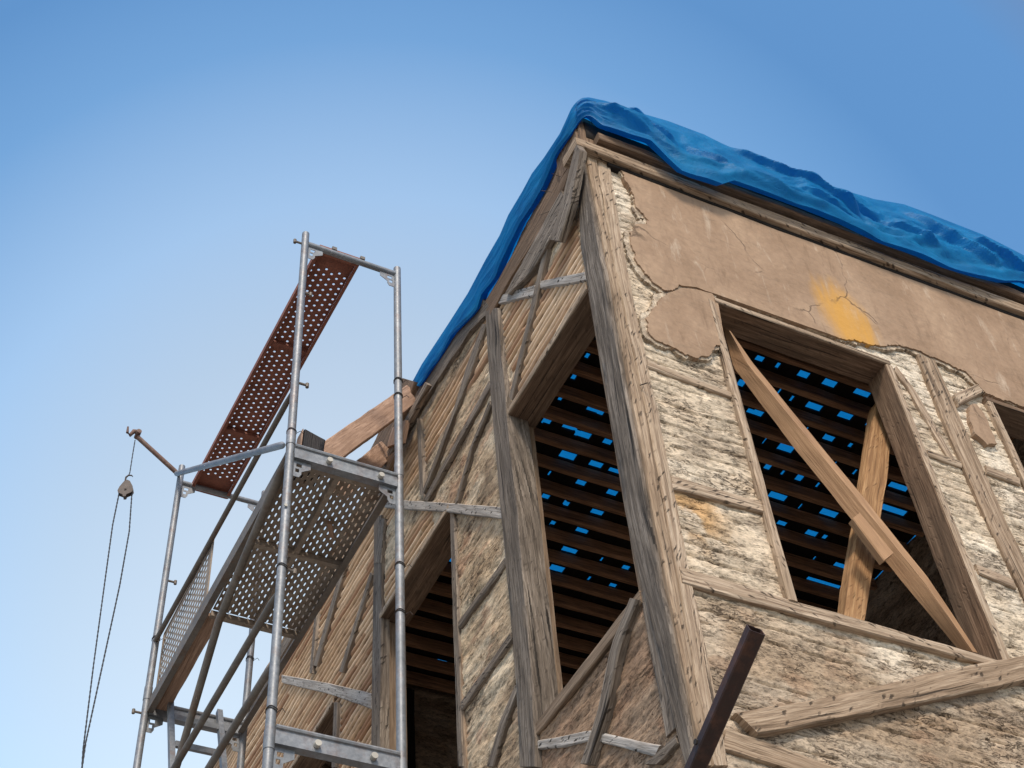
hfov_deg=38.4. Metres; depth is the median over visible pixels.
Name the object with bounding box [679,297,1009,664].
window frame
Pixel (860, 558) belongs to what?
prop
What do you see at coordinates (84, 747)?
hoist rope
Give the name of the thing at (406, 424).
broken board
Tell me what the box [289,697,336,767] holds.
window frame
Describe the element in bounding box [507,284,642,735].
window frame
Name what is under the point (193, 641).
scaffold deck
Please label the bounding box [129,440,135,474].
rope
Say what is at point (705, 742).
steel tube
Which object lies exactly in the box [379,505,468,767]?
window frame
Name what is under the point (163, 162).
sky
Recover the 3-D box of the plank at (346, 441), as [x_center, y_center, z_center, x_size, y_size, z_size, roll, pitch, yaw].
[-0.964,0.296,9.473,0.097,1.973,1.374,-26,-52,17]
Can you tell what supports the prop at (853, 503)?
attached to the timber house
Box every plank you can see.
[192,245,359,498]
[303,385,414,482]
[333,442,388,499]
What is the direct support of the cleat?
attached to the prop at (853, 503)
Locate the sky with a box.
[0,0,1023,767]
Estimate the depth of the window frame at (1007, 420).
8.76 m
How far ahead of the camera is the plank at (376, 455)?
10.01 m
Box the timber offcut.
[293,429,324,485]
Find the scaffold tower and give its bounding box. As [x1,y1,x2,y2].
[126,231,412,767]
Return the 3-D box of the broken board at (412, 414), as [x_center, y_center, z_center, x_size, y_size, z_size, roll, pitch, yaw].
[-0.756,0.317,10.281,0.037,0.133,0.892,18,-53,-19]
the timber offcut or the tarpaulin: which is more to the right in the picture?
the tarpaulin
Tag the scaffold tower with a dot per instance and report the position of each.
(289, 742)
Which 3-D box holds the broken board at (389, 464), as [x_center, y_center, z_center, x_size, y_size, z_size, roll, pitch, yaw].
[-0.851,0.532,10.231,0.037,0.228,0.364,18,-53,-19]
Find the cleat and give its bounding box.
[849,513,892,564]
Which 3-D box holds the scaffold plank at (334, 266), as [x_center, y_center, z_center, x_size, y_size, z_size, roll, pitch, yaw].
[-1.728,-0.018,10.485,0.298,0.138,2.551,19,-53,-20]
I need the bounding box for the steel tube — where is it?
[684,624,764,767]
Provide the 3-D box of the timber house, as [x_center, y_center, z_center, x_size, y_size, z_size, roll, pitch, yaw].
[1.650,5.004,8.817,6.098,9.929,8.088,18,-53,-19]
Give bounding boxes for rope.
[81,491,132,767]
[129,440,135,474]
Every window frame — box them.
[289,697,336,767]
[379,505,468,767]
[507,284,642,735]
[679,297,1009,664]
[982,396,1023,489]
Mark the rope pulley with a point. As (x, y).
(125, 489)
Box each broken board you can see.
[381,382,431,469]
[382,452,394,471]
[387,420,409,447]
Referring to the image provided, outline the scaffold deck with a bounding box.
[147,456,391,733]
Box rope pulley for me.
[118,475,133,499]
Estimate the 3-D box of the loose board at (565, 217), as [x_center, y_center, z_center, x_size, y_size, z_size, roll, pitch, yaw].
[0.328,-1.099,8.609,0.047,0.564,0.463,18,-53,-19]
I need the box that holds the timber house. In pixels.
[214,118,1023,767]
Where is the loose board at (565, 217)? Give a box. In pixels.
[549,145,586,242]
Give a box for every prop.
[722,325,976,652]
[837,404,889,620]
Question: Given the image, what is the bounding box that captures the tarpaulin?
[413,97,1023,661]
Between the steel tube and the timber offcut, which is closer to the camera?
the steel tube

